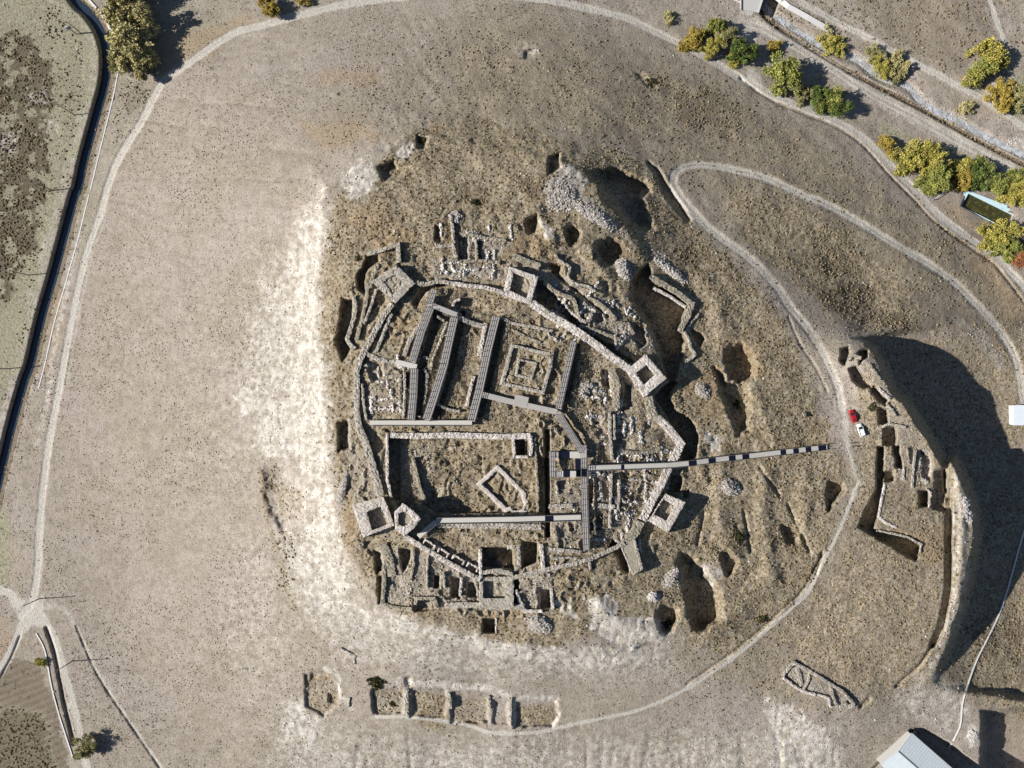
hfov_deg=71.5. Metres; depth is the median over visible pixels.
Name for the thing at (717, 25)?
tree
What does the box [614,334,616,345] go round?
stone wall
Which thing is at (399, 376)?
stone wall
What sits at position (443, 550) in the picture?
niche wall
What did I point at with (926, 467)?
stone heap
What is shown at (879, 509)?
stone wall
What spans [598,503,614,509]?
stone wall
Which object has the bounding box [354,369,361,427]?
curtain wall
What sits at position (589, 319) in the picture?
stone wall
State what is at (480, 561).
stone wall
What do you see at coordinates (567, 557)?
stone wall
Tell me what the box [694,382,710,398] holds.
stone heap
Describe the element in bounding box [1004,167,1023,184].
tree
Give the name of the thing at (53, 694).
roadside gutter
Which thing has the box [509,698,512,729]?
stone wall
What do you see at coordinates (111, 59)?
tree
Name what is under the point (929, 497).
stone wall
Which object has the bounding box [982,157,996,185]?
tree
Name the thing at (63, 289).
canal kerb
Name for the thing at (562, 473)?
boardwalk
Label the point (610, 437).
stone wall
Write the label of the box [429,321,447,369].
stone wall
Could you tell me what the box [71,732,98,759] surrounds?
tree
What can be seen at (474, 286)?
curtain wall
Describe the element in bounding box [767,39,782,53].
bush
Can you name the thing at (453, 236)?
stone wall
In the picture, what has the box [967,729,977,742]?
stone heap
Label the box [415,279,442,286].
curtain wall
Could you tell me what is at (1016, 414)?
site cabin
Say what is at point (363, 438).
curtain wall
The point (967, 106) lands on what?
bush
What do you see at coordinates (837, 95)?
tree
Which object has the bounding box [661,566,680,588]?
stone heap
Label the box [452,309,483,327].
stone wall
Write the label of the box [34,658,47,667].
bush
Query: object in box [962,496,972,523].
stone heap
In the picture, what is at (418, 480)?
stone wall
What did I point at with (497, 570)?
stone wall
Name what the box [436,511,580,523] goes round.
boardwalk
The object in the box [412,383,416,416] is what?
stone wall
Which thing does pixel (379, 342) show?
stone wall
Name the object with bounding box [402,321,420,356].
stone wall
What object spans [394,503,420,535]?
fort tower
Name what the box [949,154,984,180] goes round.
tree
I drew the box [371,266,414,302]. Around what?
fort tower
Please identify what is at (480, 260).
stone wall
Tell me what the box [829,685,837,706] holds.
stone wall
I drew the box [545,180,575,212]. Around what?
stone heap
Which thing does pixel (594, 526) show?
stone wall
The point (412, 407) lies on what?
boardwalk
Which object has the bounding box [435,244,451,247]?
stone wall
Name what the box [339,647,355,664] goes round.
stone wall
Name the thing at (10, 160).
dark weeds
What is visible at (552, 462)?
boardwalk
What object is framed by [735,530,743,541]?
bush
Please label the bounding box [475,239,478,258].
stone wall
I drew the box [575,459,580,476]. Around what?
platform panel
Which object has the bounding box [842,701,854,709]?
stone wall
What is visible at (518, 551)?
stone wall
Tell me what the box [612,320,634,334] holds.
stone wall
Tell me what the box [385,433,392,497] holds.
stone wall
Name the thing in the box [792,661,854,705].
stone wall
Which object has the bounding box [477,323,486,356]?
stone wall
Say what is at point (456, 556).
niche wall
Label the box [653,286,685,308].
stone wall
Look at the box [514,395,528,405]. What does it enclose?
boardwalk landing
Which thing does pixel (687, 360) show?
stone wall
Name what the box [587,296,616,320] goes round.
stone wall
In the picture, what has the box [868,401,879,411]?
bush
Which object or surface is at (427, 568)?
stone wall
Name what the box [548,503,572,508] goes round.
stone wall
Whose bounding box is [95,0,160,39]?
tree
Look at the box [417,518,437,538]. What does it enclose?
boardwalk
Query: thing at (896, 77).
tree
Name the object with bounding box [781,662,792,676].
stone wall
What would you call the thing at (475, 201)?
bush
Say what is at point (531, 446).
stone wall
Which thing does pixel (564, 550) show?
stone wall
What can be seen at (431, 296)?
boardwalk
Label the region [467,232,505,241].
stone wall
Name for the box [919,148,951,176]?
tree
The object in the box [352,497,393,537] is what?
fort tower
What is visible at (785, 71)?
tree
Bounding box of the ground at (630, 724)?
[0,0,1023,767]
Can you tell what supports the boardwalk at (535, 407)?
on the ground at (630, 724)
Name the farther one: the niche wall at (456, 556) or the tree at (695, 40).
the tree at (695, 40)
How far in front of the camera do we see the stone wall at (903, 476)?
232.41 m
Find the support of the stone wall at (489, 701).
on the ground at (630, 724)
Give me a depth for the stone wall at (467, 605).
225.19 m
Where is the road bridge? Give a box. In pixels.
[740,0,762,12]
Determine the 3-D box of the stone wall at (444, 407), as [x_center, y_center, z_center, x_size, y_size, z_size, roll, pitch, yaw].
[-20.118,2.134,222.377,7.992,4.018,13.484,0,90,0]
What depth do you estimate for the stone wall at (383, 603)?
226.60 m
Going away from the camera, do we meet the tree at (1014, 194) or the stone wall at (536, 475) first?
the stone wall at (536, 475)
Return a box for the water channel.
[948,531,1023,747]
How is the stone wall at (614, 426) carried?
on the ground at (630, 724)
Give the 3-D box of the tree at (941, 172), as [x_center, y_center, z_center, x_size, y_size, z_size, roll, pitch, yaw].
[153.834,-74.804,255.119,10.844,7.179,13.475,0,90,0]
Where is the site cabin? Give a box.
[1009,405,1023,424]
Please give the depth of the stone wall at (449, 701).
240.37 m
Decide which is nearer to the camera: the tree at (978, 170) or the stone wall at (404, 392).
the stone wall at (404, 392)
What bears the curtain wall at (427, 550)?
on the ground at (630, 724)
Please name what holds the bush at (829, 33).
on the ground at (630, 724)
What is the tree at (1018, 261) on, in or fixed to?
on the ground at (630, 724)
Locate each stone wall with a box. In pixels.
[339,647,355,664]
[345,295,357,349]
[355,283,368,340]
[361,384,367,420]
[363,289,376,324]
[366,242,400,261]
[366,351,396,363]
[369,264,378,288]
[375,313,392,352]
[379,542,395,576]
[380,565,411,611]
[384,374,401,402]
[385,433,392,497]
[390,432,530,439]
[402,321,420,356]
[402,366,406,417]
[404,689,408,713]
[409,548,414,580]
[411,457,426,502]
[412,297,438,361]
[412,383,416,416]
[414,596,437,607]
[423,368,428,404]
[425,325,449,415]
[426,554,428,588]
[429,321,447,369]
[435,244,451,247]
[436,370,459,411]
[437,522,541,529]
[442,572,445,587]
[445,602,524,609]
[447,693,451,708]
[449,214,457,257]
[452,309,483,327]
[459,259,499,263]
[459,577,462,595]
[465,375,474,406]
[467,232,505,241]
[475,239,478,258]
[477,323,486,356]
[478,549,482,577]
[482,568,512,576]
[487,696,490,708]
[495,618,496,633]
[500,316,552,332]
[507,545,520,564]
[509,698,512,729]
[512,253,540,269]
[512,329,540,343]
[512,439,527,458]
[515,589,541,612]
[529,435,532,455]
[533,438,538,512]
[539,544,544,568]
[543,280,578,315]
[547,547,581,553]
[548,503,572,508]
[550,589,553,609]
[552,556,579,559]
[553,254,595,291]
[555,482,558,494]
[577,312,592,323]
[579,324,620,340]
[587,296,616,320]
[592,519,595,534]
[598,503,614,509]
[608,368,620,408]
[608,412,613,459]
[608,473,612,527]
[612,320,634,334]
[613,414,615,439]
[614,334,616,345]
[617,479,620,511]
[623,449,660,455]
[628,478,646,481]
[649,274,690,304]
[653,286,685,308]
[678,301,694,330]
[683,331,695,363]
[684,313,699,331]
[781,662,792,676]
[782,677,815,696]
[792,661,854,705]
[795,667,803,686]
[802,672,810,689]
[817,693,831,707]
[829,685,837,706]
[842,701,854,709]
[847,353,860,360]
[868,363,880,379]
[876,529,922,553]
[877,388,890,399]
[877,484,895,527]
[881,423,905,427]
[886,402,896,415]
[902,467,904,480]
[906,448,909,463]
[910,450,916,487]
[926,489,931,506]
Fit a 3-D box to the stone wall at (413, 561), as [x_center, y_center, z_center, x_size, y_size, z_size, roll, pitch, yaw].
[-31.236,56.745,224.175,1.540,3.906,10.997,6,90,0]
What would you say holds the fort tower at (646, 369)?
on the ground at (630, 724)
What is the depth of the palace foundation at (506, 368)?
220.65 m
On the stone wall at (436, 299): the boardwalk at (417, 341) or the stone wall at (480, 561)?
the boardwalk at (417, 341)
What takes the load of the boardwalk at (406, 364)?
on the ground at (630, 724)
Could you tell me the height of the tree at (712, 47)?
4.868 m
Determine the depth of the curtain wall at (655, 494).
223.93 m
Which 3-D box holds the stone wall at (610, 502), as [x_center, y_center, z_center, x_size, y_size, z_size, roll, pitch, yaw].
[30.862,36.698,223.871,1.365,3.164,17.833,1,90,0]
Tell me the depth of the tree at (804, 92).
254.52 m
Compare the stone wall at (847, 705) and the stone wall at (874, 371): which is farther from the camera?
the stone wall at (847, 705)
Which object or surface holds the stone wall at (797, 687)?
on the ground at (630, 724)
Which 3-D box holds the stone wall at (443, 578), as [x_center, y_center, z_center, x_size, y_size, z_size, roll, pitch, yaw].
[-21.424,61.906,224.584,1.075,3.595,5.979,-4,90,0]
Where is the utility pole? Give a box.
[56,18,80,34]
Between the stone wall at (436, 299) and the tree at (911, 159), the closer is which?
the stone wall at (436, 299)
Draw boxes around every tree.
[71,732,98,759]
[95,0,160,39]
[104,19,161,72]
[107,47,129,75]
[129,50,157,80]
[257,0,280,17]
[295,0,313,6]
[677,24,706,52]
[698,36,724,60]
[705,17,727,36]
[714,26,740,48]
[724,37,759,64]
[761,50,803,96]
[796,85,812,107]
[809,84,833,114]
[814,84,845,114]
[815,34,846,57]
[830,97,853,117]
[864,42,887,64]
[871,55,892,81]
[877,134,895,155]
[887,48,910,78]
[887,61,906,85]
[887,137,940,177]
[913,172,946,196]
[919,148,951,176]
[927,158,954,190]
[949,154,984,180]
[951,167,974,191]
[961,35,1009,87]
[966,55,998,86]
[968,158,995,190]
[975,218,1023,251]
[981,75,1017,113]
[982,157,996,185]
[988,172,1009,195]
[989,234,1023,262]
[994,178,1023,207]
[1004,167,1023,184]
[1010,251,1023,269]
[1011,85,1023,113]
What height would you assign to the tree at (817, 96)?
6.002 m
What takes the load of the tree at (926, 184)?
on the ground at (630, 724)
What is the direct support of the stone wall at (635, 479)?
on the ground at (630, 724)
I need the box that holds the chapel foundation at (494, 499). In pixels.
[476,465,528,512]
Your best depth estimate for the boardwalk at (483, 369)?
220.02 m
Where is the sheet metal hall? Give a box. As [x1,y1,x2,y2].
[877,731,951,767]
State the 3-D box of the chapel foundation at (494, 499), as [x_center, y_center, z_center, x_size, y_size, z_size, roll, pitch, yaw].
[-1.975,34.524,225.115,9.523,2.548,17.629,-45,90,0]
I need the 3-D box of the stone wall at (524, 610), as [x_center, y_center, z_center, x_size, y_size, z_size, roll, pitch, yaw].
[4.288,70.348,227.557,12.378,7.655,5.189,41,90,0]
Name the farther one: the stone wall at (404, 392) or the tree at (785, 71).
the tree at (785, 71)
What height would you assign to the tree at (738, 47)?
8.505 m
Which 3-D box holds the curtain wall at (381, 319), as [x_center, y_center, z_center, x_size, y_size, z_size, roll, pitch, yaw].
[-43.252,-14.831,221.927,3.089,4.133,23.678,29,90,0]
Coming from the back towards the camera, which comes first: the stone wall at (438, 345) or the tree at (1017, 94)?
the tree at (1017, 94)
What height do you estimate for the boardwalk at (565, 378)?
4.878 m
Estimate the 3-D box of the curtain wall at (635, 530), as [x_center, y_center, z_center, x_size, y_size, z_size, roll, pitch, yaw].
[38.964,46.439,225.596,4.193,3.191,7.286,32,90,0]
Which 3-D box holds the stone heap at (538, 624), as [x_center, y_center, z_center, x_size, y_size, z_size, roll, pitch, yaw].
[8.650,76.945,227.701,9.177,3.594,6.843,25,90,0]
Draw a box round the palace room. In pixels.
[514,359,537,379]
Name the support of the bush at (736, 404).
on the ground at (630, 724)
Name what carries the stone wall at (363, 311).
on the ground at (630, 724)
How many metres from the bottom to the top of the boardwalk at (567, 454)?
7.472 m
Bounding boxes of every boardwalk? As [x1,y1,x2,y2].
[369,420,472,425]
[395,360,416,368]
[407,368,418,420]
[408,306,433,363]
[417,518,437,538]
[422,316,457,421]
[426,288,436,305]
[426,301,457,317]
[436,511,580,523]
[467,315,499,421]
[482,392,556,413]
[548,450,579,457]
[549,451,554,476]
[555,411,584,451]
[555,470,575,476]
[556,341,576,409]
[580,444,586,458]
[581,458,589,551]
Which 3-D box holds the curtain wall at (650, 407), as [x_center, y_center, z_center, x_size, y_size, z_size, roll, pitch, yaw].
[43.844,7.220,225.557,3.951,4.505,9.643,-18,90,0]
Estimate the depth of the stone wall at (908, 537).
233.41 m
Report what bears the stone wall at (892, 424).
on the ground at (630, 724)
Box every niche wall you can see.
[422,538,435,549]
[437,547,449,557]
[451,554,464,564]
[466,561,478,571]
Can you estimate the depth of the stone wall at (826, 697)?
241.24 m
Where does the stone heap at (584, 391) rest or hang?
on the ground at (630, 724)
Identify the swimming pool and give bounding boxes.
[961,190,1012,225]
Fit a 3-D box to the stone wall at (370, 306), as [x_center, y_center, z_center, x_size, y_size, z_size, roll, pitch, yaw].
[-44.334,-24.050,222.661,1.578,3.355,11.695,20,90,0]
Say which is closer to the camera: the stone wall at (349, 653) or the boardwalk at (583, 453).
the boardwalk at (583, 453)
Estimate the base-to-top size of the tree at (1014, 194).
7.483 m
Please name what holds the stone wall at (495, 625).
on the ground at (630, 724)
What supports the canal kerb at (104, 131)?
on the ground at (630, 724)
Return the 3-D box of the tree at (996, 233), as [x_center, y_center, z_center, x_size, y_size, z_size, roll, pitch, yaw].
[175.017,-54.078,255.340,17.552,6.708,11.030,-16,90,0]
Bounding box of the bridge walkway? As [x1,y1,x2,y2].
[588,444,828,470]
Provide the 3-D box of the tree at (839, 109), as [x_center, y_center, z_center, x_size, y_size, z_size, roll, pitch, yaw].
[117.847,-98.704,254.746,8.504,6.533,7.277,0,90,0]
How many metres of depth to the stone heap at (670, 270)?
232.30 m
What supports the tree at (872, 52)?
on the ground at (630, 724)
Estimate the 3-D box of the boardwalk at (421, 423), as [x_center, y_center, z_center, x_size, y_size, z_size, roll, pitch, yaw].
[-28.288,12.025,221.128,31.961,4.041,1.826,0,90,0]
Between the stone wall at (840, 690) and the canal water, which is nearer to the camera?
the stone wall at (840, 690)
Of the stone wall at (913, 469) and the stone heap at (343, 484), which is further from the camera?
the stone wall at (913, 469)
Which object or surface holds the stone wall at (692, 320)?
on the ground at (630, 724)
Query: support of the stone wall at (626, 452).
on the ground at (630, 724)
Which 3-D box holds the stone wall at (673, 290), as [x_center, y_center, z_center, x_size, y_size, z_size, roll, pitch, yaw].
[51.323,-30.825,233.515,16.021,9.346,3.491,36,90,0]
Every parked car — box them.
[848,409,856,422]
[856,423,865,436]
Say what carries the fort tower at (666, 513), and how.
on the ground at (630, 724)
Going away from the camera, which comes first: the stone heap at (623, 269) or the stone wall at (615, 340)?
the stone wall at (615, 340)
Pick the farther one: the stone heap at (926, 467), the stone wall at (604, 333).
the stone heap at (926, 467)
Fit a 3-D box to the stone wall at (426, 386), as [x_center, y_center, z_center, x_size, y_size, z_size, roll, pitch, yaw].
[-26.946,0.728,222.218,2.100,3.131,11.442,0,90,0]
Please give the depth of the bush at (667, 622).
235.95 m
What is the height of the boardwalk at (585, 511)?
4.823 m
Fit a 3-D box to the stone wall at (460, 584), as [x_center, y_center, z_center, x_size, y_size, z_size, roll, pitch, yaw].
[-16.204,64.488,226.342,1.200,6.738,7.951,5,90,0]
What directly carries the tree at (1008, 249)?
on the ground at (630, 724)
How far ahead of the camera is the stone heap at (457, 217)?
225.06 m
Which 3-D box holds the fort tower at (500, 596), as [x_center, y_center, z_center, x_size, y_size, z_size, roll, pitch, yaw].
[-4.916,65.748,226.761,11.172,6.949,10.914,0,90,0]
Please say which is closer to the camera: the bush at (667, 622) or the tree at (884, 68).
the bush at (667, 622)
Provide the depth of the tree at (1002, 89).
256.54 m
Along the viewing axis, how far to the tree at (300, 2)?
254.65 m
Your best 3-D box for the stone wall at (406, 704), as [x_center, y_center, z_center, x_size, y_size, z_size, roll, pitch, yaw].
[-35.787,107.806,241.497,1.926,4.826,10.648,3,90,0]
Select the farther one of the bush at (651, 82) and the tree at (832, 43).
the tree at (832, 43)
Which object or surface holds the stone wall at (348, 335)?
on the ground at (630, 724)
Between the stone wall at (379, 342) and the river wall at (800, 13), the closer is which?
the stone wall at (379, 342)
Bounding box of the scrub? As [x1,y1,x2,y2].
[257,20,1023,736]
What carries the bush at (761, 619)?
on the ground at (630, 724)
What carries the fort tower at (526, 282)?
on the ground at (630, 724)
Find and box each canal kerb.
[38,194,88,387]
[90,74,117,189]
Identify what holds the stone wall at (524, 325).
on the ground at (630, 724)
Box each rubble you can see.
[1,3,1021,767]
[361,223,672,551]
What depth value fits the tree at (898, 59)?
257.71 m
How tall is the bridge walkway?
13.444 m
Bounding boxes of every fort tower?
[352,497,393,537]
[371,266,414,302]
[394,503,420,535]
[479,576,513,606]
[502,266,537,304]
[621,537,642,574]
[629,355,666,392]
[648,493,685,532]
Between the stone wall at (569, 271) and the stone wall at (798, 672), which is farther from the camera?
the stone wall at (798, 672)
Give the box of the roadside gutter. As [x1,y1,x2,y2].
[36,633,71,755]
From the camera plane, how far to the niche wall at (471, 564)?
222.13 m
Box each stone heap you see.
[337,471,348,503]
[448,211,462,223]
[526,614,551,634]
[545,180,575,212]
[573,201,615,229]
[578,381,590,398]
[615,258,632,280]
[647,591,660,601]
[653,257,687,283]
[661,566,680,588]
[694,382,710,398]
[721,478,741,495]
[919,449,931,484]
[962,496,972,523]
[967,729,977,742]
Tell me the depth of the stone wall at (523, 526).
221.58 m
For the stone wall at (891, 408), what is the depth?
229.05 m
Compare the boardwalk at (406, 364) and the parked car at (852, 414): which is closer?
the boardwalk at (406, 364)
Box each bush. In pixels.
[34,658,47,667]
[366,676,384,690]
[418,137,425,145]
[470,198,479,205]
[645,78,656,86]
[661,616,672,627]
[663,10,673,25]
[727,49,739,68]
[732,399,742,409]
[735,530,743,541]
[757,613,766,622]
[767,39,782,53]
[821,23,833,40]
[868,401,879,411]
[955,100,974,114]
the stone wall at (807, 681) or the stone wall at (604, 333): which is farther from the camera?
the stone wall at (807, 681)
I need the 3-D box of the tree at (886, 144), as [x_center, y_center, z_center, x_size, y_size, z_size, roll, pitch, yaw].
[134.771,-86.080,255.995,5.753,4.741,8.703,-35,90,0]
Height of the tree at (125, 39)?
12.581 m
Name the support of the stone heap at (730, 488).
on the ground at (630, 724)
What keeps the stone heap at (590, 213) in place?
on the ground at (630, 724)
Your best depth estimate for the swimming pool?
259.44 m
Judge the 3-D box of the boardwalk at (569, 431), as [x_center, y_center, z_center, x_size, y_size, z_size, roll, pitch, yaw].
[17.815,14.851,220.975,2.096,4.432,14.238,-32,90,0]
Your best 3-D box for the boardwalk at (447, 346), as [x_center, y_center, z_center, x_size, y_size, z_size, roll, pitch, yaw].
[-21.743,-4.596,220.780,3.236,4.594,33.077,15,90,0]
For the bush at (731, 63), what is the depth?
255.05 m
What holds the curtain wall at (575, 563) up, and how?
on the ground at (630, 724)
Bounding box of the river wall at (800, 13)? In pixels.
[776,0,829,31]
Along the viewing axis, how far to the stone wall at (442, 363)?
220.25 m
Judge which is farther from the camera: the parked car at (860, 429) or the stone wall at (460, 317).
the parked car at (860, 429)
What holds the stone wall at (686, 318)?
on the ground at (630, 724)
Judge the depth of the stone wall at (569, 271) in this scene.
224.52 m
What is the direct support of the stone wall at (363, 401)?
on the ground at (630, 724)
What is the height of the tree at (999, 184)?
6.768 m
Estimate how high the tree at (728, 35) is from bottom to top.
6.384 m
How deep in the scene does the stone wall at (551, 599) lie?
224.73 m
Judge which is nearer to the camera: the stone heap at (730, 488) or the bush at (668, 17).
the stone heap at (730, 488)
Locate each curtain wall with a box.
[354,302,393,369]
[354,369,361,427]
[355,425,383,496]
[404,535,480,581]
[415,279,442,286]
[442,280,503,294]
[513,541,625,579]
[530,300,648,396]
[625,519,643,541]
[639,468,671,521]
[643,392,658,422]
[655,415,684,462]
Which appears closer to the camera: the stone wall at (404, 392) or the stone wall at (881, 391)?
the stone wall at (404, 392)
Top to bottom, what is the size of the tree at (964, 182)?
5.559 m
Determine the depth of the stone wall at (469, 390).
220.61 m
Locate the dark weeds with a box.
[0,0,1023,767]
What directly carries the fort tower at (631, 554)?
on the ground at (630, 724)
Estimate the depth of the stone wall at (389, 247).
222.19 m
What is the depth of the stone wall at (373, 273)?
222.04 m
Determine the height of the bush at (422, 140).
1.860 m
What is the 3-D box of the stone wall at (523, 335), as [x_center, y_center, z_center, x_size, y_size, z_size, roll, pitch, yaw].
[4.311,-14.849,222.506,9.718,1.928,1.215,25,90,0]
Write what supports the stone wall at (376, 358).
on the ground at (630, 724)
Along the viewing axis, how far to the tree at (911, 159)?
254.22 m
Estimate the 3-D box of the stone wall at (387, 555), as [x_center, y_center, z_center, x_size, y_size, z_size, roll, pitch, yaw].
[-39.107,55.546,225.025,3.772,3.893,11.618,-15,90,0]
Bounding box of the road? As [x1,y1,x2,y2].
[762,4,1023,157]
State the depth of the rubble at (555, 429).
229.03 m
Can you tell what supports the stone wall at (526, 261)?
on the ground at (630, 724)
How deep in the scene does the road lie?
260.49 m
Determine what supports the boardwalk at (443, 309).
on the ground at (630, 724)
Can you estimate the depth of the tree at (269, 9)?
252.53 m
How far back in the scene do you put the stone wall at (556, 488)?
221.32 m
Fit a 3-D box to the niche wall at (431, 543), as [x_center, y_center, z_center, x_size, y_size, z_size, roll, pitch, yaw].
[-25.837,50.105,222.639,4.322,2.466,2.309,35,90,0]
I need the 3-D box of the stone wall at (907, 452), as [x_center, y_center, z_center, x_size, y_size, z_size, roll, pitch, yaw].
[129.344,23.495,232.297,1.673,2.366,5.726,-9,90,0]
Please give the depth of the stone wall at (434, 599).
225.26 m
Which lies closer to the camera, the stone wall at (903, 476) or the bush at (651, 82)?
the stone wall at (903, 476)
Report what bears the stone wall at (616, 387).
on the ground at (630, 724)
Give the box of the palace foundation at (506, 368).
[499,344,553,394]
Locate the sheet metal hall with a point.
(907, 749)
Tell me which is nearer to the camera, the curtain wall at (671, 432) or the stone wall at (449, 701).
the curtain wall at (671, 432)
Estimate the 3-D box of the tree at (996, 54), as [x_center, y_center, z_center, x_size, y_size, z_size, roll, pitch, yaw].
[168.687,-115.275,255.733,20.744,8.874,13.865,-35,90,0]
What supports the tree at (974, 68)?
on the ground at (630, 724)
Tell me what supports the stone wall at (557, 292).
on the ground at (630, 724)
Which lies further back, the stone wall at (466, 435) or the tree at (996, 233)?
the tree at (996, 233)
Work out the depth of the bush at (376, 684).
239.80 m
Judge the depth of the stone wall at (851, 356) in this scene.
230.10 m
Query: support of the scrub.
on the ground at (630, 724)
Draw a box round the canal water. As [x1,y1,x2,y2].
[0,0,110,491]
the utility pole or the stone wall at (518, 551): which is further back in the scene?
the utility pole
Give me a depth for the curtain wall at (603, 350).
221.05 m
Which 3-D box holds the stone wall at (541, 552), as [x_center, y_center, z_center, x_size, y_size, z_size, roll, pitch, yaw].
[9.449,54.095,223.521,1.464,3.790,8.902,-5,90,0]
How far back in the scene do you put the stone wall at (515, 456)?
221.06 m
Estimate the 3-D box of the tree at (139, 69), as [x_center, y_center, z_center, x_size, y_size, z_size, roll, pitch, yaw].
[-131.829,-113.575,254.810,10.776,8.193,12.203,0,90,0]
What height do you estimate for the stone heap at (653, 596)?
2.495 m
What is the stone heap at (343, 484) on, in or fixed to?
on the ground at (630, 724)
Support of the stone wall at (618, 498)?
on the ground at (630, 724)

